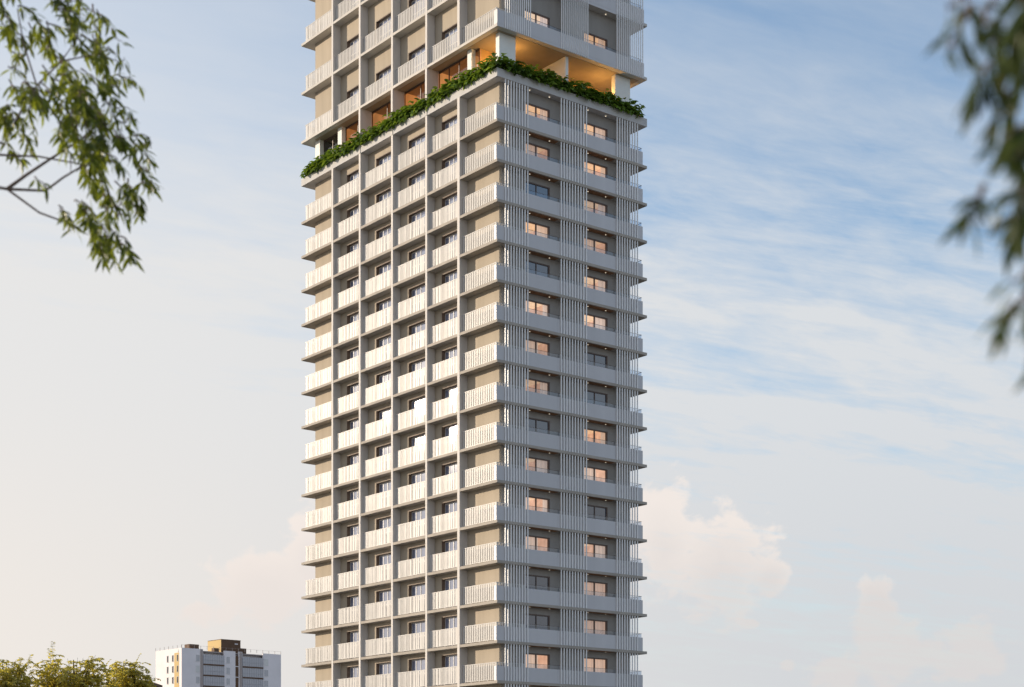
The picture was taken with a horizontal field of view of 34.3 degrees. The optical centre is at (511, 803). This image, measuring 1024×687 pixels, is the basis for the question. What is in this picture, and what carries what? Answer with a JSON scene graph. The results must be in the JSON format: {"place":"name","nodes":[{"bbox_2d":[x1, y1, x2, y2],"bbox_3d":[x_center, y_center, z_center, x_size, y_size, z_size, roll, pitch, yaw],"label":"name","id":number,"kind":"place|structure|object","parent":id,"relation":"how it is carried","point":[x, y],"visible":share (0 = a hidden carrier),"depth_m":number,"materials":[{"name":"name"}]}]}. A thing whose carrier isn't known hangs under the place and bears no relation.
{"place":"outdoors","nodes":[
{"label":"outdoors","id":0,"kind":"place"},
{"bbox_2d":[0,654,40,686],"bbox_3d":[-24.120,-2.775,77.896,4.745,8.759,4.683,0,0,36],"label":"leafy tree","id":1,"kind":"object","parent":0,"point":[8,679],"visible":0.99,"depth_m":77.28,"materials":[{"name":"green plant"}]},
{"bbox_2d":[30,641,119,686],"bbox_3d":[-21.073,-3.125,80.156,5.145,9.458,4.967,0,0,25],"label":"leafy tree","id":2,"kind":"object","parent":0,"point":[65,677],"visible":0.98,"depth_m":79.28,"materials":[{"name":"green plant"}]},
{"bbox_2d":[0,0,162,274],"bbox_3d":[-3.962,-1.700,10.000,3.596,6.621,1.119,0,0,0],"label":"foreground tree","id":3,"kind":"object","parent":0,"point":[80,107],"visible":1,"depth_m":9.97,"materials":[{"name":"green plant"}]},
{"bbox_2d":[103,653,160,686],"bbox_3d":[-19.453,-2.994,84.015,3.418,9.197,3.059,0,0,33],"label":"leafy tree","id":4,"kind":"object","parent":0,"point":[124,675],"visible":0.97,"depth_m":83.52,"materials":[{"name":"green plant"}]},
{"bbox_2d":[155,639,280,686],"bbox_3d":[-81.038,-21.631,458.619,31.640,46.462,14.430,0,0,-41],"label":"apartment block","id":5,"kind":"structure","parent":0,"point":[224,663],"depth_m":451.74,"materials":[{"name":"white concrete"}]},
{"bbox_2d":[301,0,646,686],"bbox_3d":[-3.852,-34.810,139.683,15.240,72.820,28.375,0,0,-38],"label":"apartment tower","id":6,"kind":"structure","parent":0,"point":[474,385],"depth_m":130.99,"materials":[{"name":"concrete"}]},
{"bbox_2d":[324,131,345,154],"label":"terrace window","id":7,"kind":"structure","parent":6,"relation":"in","point":[327,145],"depth_m":145.39,"materials":[{"name":"black glass"}]},
{"bbox_2d":[346,120,358,142],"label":"terrace window","id":8,"kind":"structure","parent":6,"relation":"in","point":[349,132],"depth_m":142.72,"materials":[{"name":"glass"}]},
{"bbox_2d":[347,275,358,288],"bbox_3d":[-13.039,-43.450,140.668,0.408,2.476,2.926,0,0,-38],"label":"balcony door","id":9,"kind":"structure","parent":6,"relation":"in","point":[354,281],"depth_m":141.37,"materials":[{"name":"grey"}]},
{"bbox_2d":[347,310,358,323],"bbox_3d":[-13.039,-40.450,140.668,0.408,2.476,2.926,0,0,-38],"label":"balcony door","id":10,"kind":"structure","parent":6,"relation":"in","point":[352,317],"depth_m":141.40,"materials":[{"name":"grey"}]},
{"bbox_2d":[347,346,358,359],"bbox_3d":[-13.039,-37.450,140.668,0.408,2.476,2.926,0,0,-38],"label":"balcony door","id":11,"kind":"structure","parent":6,"relation":"in","point":[353,352],"depth_m":141.40,"materials":[{"name":"grey"}]},
{"bbox_2d":[347,381,358,394],"bbox_3d":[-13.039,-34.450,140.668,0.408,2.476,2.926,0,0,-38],"label":"balcony door","id":12,"kind":"structure","parent":6,"relation":"in","point":[352,388],"depth_m":141.40,"materials":[{"name":"grey"}]},
{"bbox_2d":[347,417,358,430],"bbox_3d":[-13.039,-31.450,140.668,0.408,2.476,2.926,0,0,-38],"label":"balcony door","id":13,"kind":"structure","parent":6,"relation":"in","point":[353,423],"depth_m":141.40,"materials":[{"name":"grey"}]},
{"bbox_2d":[347,452,358,465],"bbox_3d":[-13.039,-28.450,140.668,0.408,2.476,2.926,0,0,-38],"label":"balcony door","id":14,"kind":"structure","parent":6,"relation":"in","point":[354,458],"depth_m":141.40,"materials":[{"name":"grey"}]},
{"bbox_2d":[347,488,358,500],"bbox_3d":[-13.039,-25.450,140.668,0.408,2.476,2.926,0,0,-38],"label":"balcony door","id":15,"kind":"structure","parent":6,"relation":"in","point":[353,494],"depth_m":141.40,"materials":[{"name":"grey"}]},
{"bbox_2d":[347,523,358,552],"bbox_3d":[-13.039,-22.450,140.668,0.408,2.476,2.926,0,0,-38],"label":"balcony door","id":16,"kind":"structure","parent":6,"relation":"in","point":[352,530],"depth_m":141.40,"materials":[{"name":"grey"}]},
{"bbox_2d":[347,559,358,587],"bbox_3d":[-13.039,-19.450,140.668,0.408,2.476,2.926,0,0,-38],"label":"balcony door","id":17,"kind":"structure","parent":6,"relation":"in","point":[352,565],"depth_m":141.40,"materials":[{"name":"grey"}]},
{"bbox_2d":[347,594,358,623],"bbox_3d":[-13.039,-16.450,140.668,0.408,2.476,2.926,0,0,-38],"label":"balcony door","id":18,"kind":"structure","parent":6,"relation":"in","point":[353,600],"depth_m":141.40,"materials":[{"name":"grey"}]},
{"bbox_2d":[347,630,358,658],"bbox_3d":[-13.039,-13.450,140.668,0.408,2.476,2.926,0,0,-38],"label":"balcony door","id":19,"kind":"structure","parent":6,"relation":"in","point":[352,636],"depth_m":141.40,"materials":[{"name":"grey"}]},
{"bbox_2d":[347,665,358,677],"bbox_3d":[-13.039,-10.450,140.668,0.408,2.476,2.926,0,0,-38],"label":"balcony door","id":20,"kind":"structure","parent":6,"relation":"in","point":[352,671],"depth_m":141.40,"materials":[{"name":"grey glass"}]},
{"bbox_2d":[347,85,358,110],"bbox_3d":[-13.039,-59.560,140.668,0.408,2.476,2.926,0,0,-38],"label":"balcony door","id":21,"kind":"structure","parent":6,"relation":"in","point":[355,90],"depth_m":141.33,"materials":[{"name":"grey"}]},
{"bbox_2d":[347,34,358,59],"bbox_3d":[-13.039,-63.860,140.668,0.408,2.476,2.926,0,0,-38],"label":"balcony door","id":22,"kind":"structure","parent":6,"relation":"in","point":[355,39],"depth_m":141.33,"materials":[{"name":"grey"}]},
{"bbox_2d":[376,151,390,166],"bbox_3d":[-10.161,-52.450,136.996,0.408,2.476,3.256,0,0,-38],"label":"balcony door","id":23,"kind":"structure","parent":6,"relation":"in","point":[386,157],"depth_m":137.72,"materials":[{"name":"grey"}]},
{"bbox_2d":[376,187,390,202],"bbox_3d":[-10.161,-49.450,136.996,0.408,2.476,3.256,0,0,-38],"label":"balcony door","id":24,"kind":"structure","parent":6,"relation":"in","point":[386,193],"depth_m":137.69,"materials":[{"name":"grey"}]},
{"bbox_2d":[376,224,390,239],"bbox_3d":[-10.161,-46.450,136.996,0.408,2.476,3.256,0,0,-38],"label":"balcony door","id":25,"kind":"structure","parent":6,"relation":"in","point":[385,230],"depth_m":137.72,"materials":[{"name":"grey"}]},
{"bbox_2d":[376,260,390,275],"bbox_3d":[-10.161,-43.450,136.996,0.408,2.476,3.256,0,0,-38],"label":"balcony door","id":26,"kind":"structure","parent":6,"relation":"in","point":[384,267],"depth_m":137.72,"materials":[{"name":"grey"}]},
{"bbox_2d":[376,297,390,311],"bbox_3d":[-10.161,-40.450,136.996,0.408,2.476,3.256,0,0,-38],"label":"balcony door","id":27,"kind":"structure","parent":6,"relation":"in","point":[385,303],"depth_m":137.72,"materials":[{"name":"grey"}]},
{"bbox_2d":[376,333,390,348],"bbox_3d":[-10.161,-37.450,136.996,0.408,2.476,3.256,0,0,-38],"label":"balcony door","id":28,"kind":"structure","parent":6,"relation":"in","point":[384,340],"depth_m":137.72,"materials":[{"name":"grey"}]},
{"bbox_2d":[376,370,390,384],"bbox_3d":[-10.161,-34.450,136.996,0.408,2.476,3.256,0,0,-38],"label":"balcony door","id":29,"kind":"structure","parent":6,"relation":"in","point":[385,376],"depth_m":137.72,"materials":[{"name":"grey"}]},
{"bbox_2d":[376,406,390,420],"bbox_3d":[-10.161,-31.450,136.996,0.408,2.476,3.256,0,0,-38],"label":"balcony door","id":30,"kind":"structure","parent":6,"relation":"in","point":[383,413],"depth_m":137.76,"materials":[{"name":"grey"}]},
{"bbox_2d":[376,443,390,456],"bbox_3d":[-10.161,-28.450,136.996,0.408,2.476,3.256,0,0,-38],"label":"balcony door","id":31,"kind":"structure","parent":6,"relation":"in","point":[384,449],"depth_m":137.72,"materials":[{"name":"grey"}]},
{"bbox_2d":[376,479,390,493],"bbox_3d":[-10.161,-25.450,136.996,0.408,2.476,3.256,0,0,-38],"label":"balcony door","id":32,"kind":"structure","parent":6,"relation":"in","point":[385,485],"depth_m":137.72,"materials":[{"name":"grey"}]},
{"bbox_2d":[376,516,390,544],"bbox_3d":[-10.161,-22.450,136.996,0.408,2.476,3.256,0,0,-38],"label":"balcony door","id":33,"kind":"structure","parent":6,"relation":"in","point":[384,522],"depth_m":137.72,"materials":[{"name":"grey"}]},
{"bbox_2d":[376,552,390,582],"bbox_3d":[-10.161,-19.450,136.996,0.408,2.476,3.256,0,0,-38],"label":"balcony door","id":34,"kind":"structure","parent":6,"relation":"in","point":[385,558],"depth_m":137.72,"materials":[{"name":"grey"}]},
{"bbox_2d":[376,588,390,618],"bbox_3d":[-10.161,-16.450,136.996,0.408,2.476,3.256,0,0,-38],"label":"balcony door","id":35,"kind":"structure","parent":6,"relation":"in","point":[381,595],"depth_m":137.72,"materials":[{"name":"grey"}]},
{"bbox_2d":[376,625,390,654],"bbox_3d":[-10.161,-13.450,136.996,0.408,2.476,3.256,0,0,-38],"label":"balcony door","id":36,"kind":"structure","parent":6,"relation":"in","point":[382,631],"depth_m":137.79,"materials":[{"name":"grey"}]},
{"bbox_2d":[376,661,390,674],"bbox_3d":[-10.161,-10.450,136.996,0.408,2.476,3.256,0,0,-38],"label":"balcony door","id":37,"kind":"structure","parent":6,"relation":"in","point":[383,667],"depth_m":137.79,"materials":[{"name":"grey"}]},
{"bbox_2d":[376,64,390,89],"bbox_3d":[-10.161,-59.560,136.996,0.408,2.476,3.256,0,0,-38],"label":"balcony door","id":38,"kind":"structure","parent":6,"relation":"in","point":[387,70],"depth_m":137.49,"materials":[{"name":"grey"}]},
{"bbox_2d":[376,12,390,36],"bbox_3d":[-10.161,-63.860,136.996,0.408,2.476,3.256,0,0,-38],"label":"balcony door","id":39,"kind":"structure","parent":6,"relation":"in","point":[385,19],"depth_m":137.49,"materials":[{"name":"grey"}]},
{"bbox_2d":[372,94,404,126],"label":"terrace window","id":40,"kind":"structure","parent":6,"relation":"in","point":[376,117],"depth_m":139.42,"materials":[{"name":"glass"}]},
{"bbox_2d":[300,59,507,177],"bbox_3d":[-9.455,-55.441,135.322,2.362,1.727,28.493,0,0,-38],"label":"planter hedge","id":41,"kind":"object","parent":6,"relation":"in","point":[452,85],"visible":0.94,"depth_m":133.50,"materials":[{"name":"green plant"}]},
{"bbox_2d":[405,81,424,104],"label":"terrace window","id":42,"kind":"structure","parent":6,"relation":"in","point":[408,97],"depth_m":135.66,"materials":[{"name":"glass"}]},
{"bbox_2d":[408,0,423,21],"bbox_3d":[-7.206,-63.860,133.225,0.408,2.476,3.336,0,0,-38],"label":"balcony door","id":43,"kind":"structure","parent":6,"relation":"in","point":[410,2],"depth_m":134.40,"materials":[{"name":"grey"}]},
{"bbox_2d":[408,132,424,160],"bbox_3d":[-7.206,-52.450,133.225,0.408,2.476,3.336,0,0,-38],"label":"balcony door","id":44,"kind":"structure","parent":6,"relation":"in","point":[420,138],"depth_m":133.85,"materials":[{"name":"grey"}]},
{"bbox_2d":[408,170,424,198],"bbox_3d":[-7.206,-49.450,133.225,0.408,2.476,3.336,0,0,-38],"label":"balcony door","id":45,"kind":"structure","parent":6,"relation":"in","point":[419,176],"depth_m":133.85,"materials":[{"name":"grey"}]},
{"bbox_2d":[408,207,424,236],"bbox_3d":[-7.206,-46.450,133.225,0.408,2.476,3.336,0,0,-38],"label":"balcony door","id":46,"kind":"structure","parent":6,"relation":"in","point":[414,216],"depth_m":133.91,"materials":[{"name":"grey"}]},
{"bbox_2d":[408,245,424,273],"bbox_3d":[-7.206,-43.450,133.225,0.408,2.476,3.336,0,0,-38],"label":"balcony door","id":47,"kind":"structure","parent":6,"relation":"in","point":[419,251],"depth_m":133.85,"materials":[{"name":"grey"}]},
{"bbox_2d":[408,282,424,311],"bbox_3d":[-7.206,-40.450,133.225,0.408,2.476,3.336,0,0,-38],"label":"balcony door","id":48,"kind":"structure","parent":6,"relation":"in","point":[416,290],"depth_m":133.85,"materials":[{"name":"grey"}]},
{"bbox_2d":[408,320,424,348],"bbox_3d":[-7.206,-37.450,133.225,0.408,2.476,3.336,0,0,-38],"label":"balcony door","id":49,"kind":"structure","parent":6,"relation":"in","point":[417,327],"depth_m":133.85,"materials":[{"name":"grey"}]},
{"bbox_2d":[408,357,424,386],"bbox_3d":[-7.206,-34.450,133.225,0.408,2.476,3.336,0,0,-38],"label":"balcony door","id":50,"kind":"structure","parent":6,"relation":"in","point":[418,364],"depth_m":133.85,"materials":[{"name":"grey"}]},
{"bbox_2d":[408,395,424,423],"bbox_3d":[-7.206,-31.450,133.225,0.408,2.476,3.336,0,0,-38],"label":"balcony door","id":51,"kind":"structure","parent":6,"relation":"in","point":[419,401],"depth_m":133.94,"materials":[{"name":"grey"}]},
{"bbox_2d":[408,432,424,461],"bbox_3d":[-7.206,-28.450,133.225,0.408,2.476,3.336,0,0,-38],"label":"balcony door","id":52,"kind":"structure","parent":6,"relation":"in","point":[418,439],"depth_m":133.94,"materials":[{"name":"grey"}]},
{"bbox_2d":[408,470,424,498],"bbox_3d":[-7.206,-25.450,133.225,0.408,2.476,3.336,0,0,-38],"label":"balcony door","id":53,"kind":"structure","parent":6,"relation":"in","point":[419,476],"depth_m":133.91,"materials":[{"name":"grey"}]},
{"bbox_2d":[408,507,424,537],"bbox_3d":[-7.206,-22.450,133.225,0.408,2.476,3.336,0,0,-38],"label":"balcony door","id":54,"kind":"structure","parent":6,"relation":"in","point":[417,514],"depth_m":133.85,"materials":[{"name":"grey"}]},
{"bbox_2d":[408,545,424,575],"bbox_3d":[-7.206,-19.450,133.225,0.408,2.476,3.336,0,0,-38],"label":"balcony door","id":55,"kind":"structure","parent":6,"relation":"in","point":[418,551],"depth_m":133.94,"materials":[{"name":"grey"}]},
{"bbox_2d":[408,582,424,613],"bbox_3d":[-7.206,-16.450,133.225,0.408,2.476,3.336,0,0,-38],"label":"balcony door","id":56,"kind":"structure","parent":6,"relation":"in","point":[414,589],"depth_m":133.94,"materials":[{"name":"grey"}]},
{"bbox_2d":[408,620,424,650],"bbox_3d":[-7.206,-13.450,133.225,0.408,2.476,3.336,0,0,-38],"label":"balcony door","id":57,"kind":"structure","parent":6,"relation":"in","point":[415,626],"depth_m":133.94,"materials":[{"name":"grey"}]},
{"bbox_2d":[408,657,424,686],"bbox_3d":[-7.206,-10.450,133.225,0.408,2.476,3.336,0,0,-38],"label":"balcony door","id":58,"kind":"structure","parent":6,"relation":"in","point":[415,664],"depth_m":133.94,"materials":[{"name":"grey glass"}]},
{"bbox_2d":[408,43,424,74],"bbox_3d":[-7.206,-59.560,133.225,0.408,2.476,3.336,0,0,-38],"label":"balcony door","id":59,"kind":"structure","parent":6,"relation":"in","point":[420,49],"depth_m":133.91,"materials":[{"name":"grey"}]},
{"bbox_2d":[442,114,456,146],"bbox_3d":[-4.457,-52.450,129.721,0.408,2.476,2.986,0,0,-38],"label":"balcony door","id":60,"kind":"structure","parent":6,"relation":"in","point":[451,121],"depth_m":130.38,"materials":[{"name":"grey"}]},
{"bbox_2d":[442,153,456,184],"bbox_3d":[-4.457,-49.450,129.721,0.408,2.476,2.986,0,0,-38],"label":"balcony door","id":61,"kind":"structure","parent":6,"relation":"in","point":[452,159],"depth_m":130.39,"materials":[{"name":"grey"}]},
{"bbox_2d":[442,191,456,222],"bbox_3d":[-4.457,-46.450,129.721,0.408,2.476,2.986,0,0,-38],"label":"balcony door","id":62,"kind":"structure","parent":6,"relation":"in","point":[451,198],"depth_m":130.39,"materials":[{"name":"grey"}]},
{"bbox_2d":[442,230,456,261],"bbox_3d":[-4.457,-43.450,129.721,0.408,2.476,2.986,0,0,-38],"label":"balcony door","id":63,"kind":"structure","parent":6,"relation":"in","point":[452,236],"depth_m":130.38,"materials":[{"name":"grey"}]},
{"bbox_2d":[442,268,456,299],"bbox_3d":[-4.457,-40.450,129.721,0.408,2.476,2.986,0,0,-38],"label":"balcony door","id":64,"kind":"structure","parent":6,"relation":"in","point":[451,275],"depth_m":130.39,"materials":[{"name":"grey"}]},
{"bbox_2d":[442,307,456,338],"bbox_3d":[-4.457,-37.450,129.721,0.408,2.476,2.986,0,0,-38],"label":"balcony door","id":65,"kind":"structure","parent":6,"relation":"in","point":[450,314],"depth_m":130.39,"materials":[{"name":"grey"}]},
{"bbox_2d":[442,345,456,376],"bbox_3d":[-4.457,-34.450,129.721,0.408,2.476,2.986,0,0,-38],"label":"balcony door","id":66,"kind":"structure","parent":6,"relation":"in","point":[451,352],"depth_m":130.39,"materials":[{"name":"grey"}]},
{"bbox_2d":[442,384,456,415],"bbox_3d":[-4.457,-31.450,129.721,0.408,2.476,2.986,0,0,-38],"label":"balcony door","id":67,"kind":"structure","parent":6,"relation":"in","point":[449,391],"depth_m":130.41,"materials":[{"name":"grey"}]},
{"bbox_2d":[442,422,456,453],"bbox_3d":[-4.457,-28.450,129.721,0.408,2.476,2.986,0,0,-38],"label":"balcony door","id":68,"kind":"structure","parent":6,"relation":"in","point":[451,429],"depth_m":130.43,"materials":[{"name":"grey"}]},
{"bbox_2d":[442,461,456,491],"bbox_3d":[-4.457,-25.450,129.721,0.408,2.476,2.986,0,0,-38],"label":"balcony door","id":69,"kind":"structure","parent":6,"relation":"in","point":[449,468],"depth_m":130.39,"materials":[{"name":"grey"}]},
{"bbox_2d":[442,499,456,531],"bbox_3d":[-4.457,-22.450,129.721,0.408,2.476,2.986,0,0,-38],"label":"balcony door","id":70,"kind":"structure","parent":6,"relation":"in","point":[450,506],"depth_m":130.39,"materials":[{"name":"grey"}]},
{"bbox_2d":[442,538,456,569],"bbox_3d":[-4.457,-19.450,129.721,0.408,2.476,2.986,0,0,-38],"label":"balcony door","id":71,"kind":"structure","parent":6,"relation":"in","point":[451,544],"depth_m":130.39,"materials":[{"name":"grey"}]},
{"bbox_2d":[442,576,456,607],"bbox_3d":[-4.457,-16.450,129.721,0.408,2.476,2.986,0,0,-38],"label":"balcony door","id":72,"kind":"structure","parent":6,"relation":"in","point":[450,583],"depth_m":130.43,"materials":[{"name":"grey"}]},
{"bbox_2d":[442,615,456,646],"bbox_3d":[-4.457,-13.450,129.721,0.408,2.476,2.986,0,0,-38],"label":"balcony door","id":73,"kind":"structure","parent":6,"relation":"in","point":[448,622],"depth_m":130.43,"materials":[{"name":"grey"}]},
{"bbox_2d":[442,653,456,684],"bbox_3d":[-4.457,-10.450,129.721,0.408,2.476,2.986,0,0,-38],"label":"balcony door","id":74,"kind":"structure","parent":6,"relation":"in","point":[449,660],"depth_m":130.43,"materials":[{"name":"grey"}]},
{"bbox_2d":[442,23,456,53],"bbox_3d":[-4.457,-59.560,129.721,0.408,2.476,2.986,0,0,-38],"label":"balcony door","id":75,"kind":"structure","parent":6,"relation":"in","point":[452,29],"depth_m":130.36,"materials":[{"name":"grey"}]},
{"bbox_2d":[439,56,466,87],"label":"terrace window","id":76,"kind":"structure","parent":6,"relation":"in","point":[442,76],"depth_m":131.74,"materials":[{"name":"glass"}]},
{"bbox_2d":[525,9,549,27],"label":"window","id":77,"kind":"structure","parent":6,"relation":"in","point":[534,15],"depth_m":127.93,"materials":[{"name":"glass"}]},
{"bbox_2d":[526,102,549,120],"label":"window","id":78,"kind":"structure","parent":6,"relation":"in","point":[533,108],"depth_m":128.03,"materials":[{"name":"glass"}]},
{"bbox_2d":[526,142,549,159],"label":"window","id":79,"kind":"structure","parent":6,"relation":"in","point":[532,147],"depth_m":127.59,"materials":[{"name":"glass"}]},
{"bbox_2d":[526,181,549,199],"bbox_3d":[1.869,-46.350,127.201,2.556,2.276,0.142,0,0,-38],"label":"window","id":80,"kind":"structure","parent":6,"relation":"in","point":[534,187],"depth_m":127.31,"materials":[{"name":"clear glass"}]},
{"bbox_2d":[526,220,549,238],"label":"window","id":81,"kind":"structure","parent":6,"relation":"in","point":[533,226],"depth_m":127.92,"materials":[{"name":"glass"}]},
{"bbox_2d":[526,260,549,277],"bbox_3d":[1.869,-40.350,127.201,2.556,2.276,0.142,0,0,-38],"label":"window","id":82,"kind":"structure","parent":6,"relation":"in","point":[540,267],"depth_m":127.31,"materials":[{"name":"clear glass"}]},
{"bbox_2d":[526,299,549,316],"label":"window","id":83,"kind":"structure","parent":6,"relation":"in","point":[535,305],"depth_m":128.03,"materials":[{"name":"glass"}]},
{"bbox_2d":[526,338,549,355],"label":"window","id":84,"kind":"structure","parent":6,"relation":"in","point":[534,344],"depth_m":127.62,"materials":[{"name":"glass"}]},
{"bbox_2d":[526,378,549,394],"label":"window","id":85,"kind":"structure","parent":6,"relation":"in","point":[532,383],"depth_m":128.06,"materials":[{"name":"glass"}]},
{"bbox_2d":[526,417,549,433],"bbox_3d":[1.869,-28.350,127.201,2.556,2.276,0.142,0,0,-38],"label":"window","id":86,"kind":"structure","parent":6,"relation":"in","point":[532,422],"depth_m":127.31,"materials":[{"name":"glass"}]},
{"bbox_2d":[526,456,549,472],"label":"window","id":87,"kind":"structure","parent":6,"relation":"in","point":[534,462],"depth_m":127.93,"materials":[{"name":"clear glass"}]},
{"bbox_2d":[526,496,549,512],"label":"window","id":88,"kind":"structure","parent":6,"relation":"in","point":[538,502],"depth_m":128.12,"materials":[{"name":"glass"}]},
{"bbox_2d":[526,535,549,551],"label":"window","id":89,"kind":"structure","parent":6,"relation":"in","point":[536,541],"depth_m":127.62,"materials":[{"name":"glass"}]},
{"bbox_2d":[526,574,549,590],"bbox_3d":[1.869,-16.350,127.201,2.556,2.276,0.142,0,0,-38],"label":"window","id":90,"kind":"structure","parent":6,"relation":"in","point":[542,581],"depth_m":127.31,"materials":[{"name":"glass"}]},
{"bbox_2d":[526,613,549,629],"bbox_3d":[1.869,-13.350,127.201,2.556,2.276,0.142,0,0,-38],"label":"window","id":91,"kind":"structure","parent":6,"relation":"in","point":[539,620],"depth_m":127.31,"materials":[{"name":"glass"}]},
{"bbox_2d":[526,653,549,668],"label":"window","id":92,"kind":"structure","parent":6,"relation":"in","point":[534,659],"depth_m":127.62,"materials":[{"name":"glass"}]},
{"bbox_2d":[484,53,645,118],"bbox_3d":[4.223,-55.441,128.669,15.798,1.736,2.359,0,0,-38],"label":"planter hedge","id":93,"kind":"object","parent":6,"relation":"in","point":[553,79],"visible":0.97,"depth_m":127.72,"materials":[{"name":"green plant"}]},
{"bbox_2d":[584,122,607,139],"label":"window","id":94,"kind":"structure","parent":6,"relation":"in","point":[590,127],"depth_m":131.58,"materials":[{"name":"glass"}]},
{"bbox_2d":[584,160,607,177],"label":"window","id":95,"kind":"structure","parent":6,"relation":"in","point":[590,165],"depth_m":131.71,"materials":[{"name":"glass"}]},
{"bbox_2d":[584,198,607,215],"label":"window","id":96,"kind":"structure","parent":6,"relation":"in","point":[601,207],"depth_m":131.71,"materials":[{"name":"clear glass"}]},
{"bbox_2d":[584,236,607,253],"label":"window","id":97,"kind":"structure","parent":6,"relation":"in","point":[595,243],"depth_m":131.22,"materials":[{"name":"clear glass"}]},
{"bbox_2d":[584,275,607,292],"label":"window","id":98,"kind":"structure","parent":6,"relation":"in","point":[591,280],"depth_m":131.71,"materials":[{"name":"clear glass"}]},
{"bbox_2d":[584,313,607,330],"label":"window","id":99,"kind":"structure","parent":6,"relation":"in","point":[594,319],"depth_m":131.58,"materials":[{"name":"clear glass"}]},
{"bbox_2d":[584,351,607,368],"bbox_3d":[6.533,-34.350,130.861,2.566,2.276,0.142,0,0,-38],"label":"window","id":100,"kind":"structure","parent":6,"relation":"in","point":[593,357],"depth_m":130.97,"materials":[{"name":"clear glass"}]},
{"bbox_2d":[584,389,607,406],"bbox_3d":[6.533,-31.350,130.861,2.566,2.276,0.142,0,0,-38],"label":"window","id":101,"kind":"structure","parent":6,"relation":"in","point":[592,395],"depth_m":130.97,"materials":[{"name":"clear glass"}]},
{"bbox_2d":[584,428,607,444],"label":"window","id":102,"kind":"structure","parent":6,"relation":"in","point":[591,433],"depth_m":131.71,"materials":[{"name":"clear glass"}]},
{"bbox_2d":[584,466,607,482],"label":"window","id":103,"kind":"structure","parent":6,"relation":"in","point":[591,471],"depth_m":131.22,"materials":[{"name":"glass"}]},
{"bbox_2d":[584,504,607,520],"bbox_3d":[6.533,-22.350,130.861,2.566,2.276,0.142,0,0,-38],"label":"window","id":104,"kind":"structure","parent":6,"relation":"in","point":[594,510],"depth_m":130.97,"materials":[{"name":"glass"}]},
{"bbox_2d":[584,542,607,558],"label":"window","id":105,"kind":"structure","parent":6,"relation":"in","point":[592,548],"depth_m":131.58,"materials":[{"name":"glass"}]},
{"bbox_2d":[584,580,607,596],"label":"window","id":106,"kind":"structure","parent":6,"relation":"in","point":[600,587],"depth_m":131.32,"materials":[{"name":"glass"}]},
{"bbox_2d":[584,619,607,634],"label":"window","id":107,"kind":"structure","parent":6,"relation":"in","point":[597,626],"depth_m":131.32,"materials":[{"name":"clear glass"}]},
{"bbox_2d":[584,657,607,672],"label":"window","id":108,"kind":"structure","parent":6,"relation":"in","point":[595,664],"depth_m":131.32,"materials":[{"name":"glass"}]},
{"bbox_2d":[584,31,607,49],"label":"window","id":109,"kind":"structure","parent":6,"relation":"in","point":[592,37],"depth_m":131.58,"materials":[{"name":"glass"}]},
{"bbox_2d":[0,0,1023,686],"label":"sky","id":110,"kind":"structure","parent":0,"point":[832,481],"materials":[{"name":"blue"}]},
{"bbox_2d":[923,0,1023,394],"bbox_3d":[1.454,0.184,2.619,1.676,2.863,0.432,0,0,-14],"label":"foreground tree","id":111,"kind":"object","parent":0,"point":[1009,155],"visible":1,"depth_m":2.50,"materials":[{"name":"green plant"}]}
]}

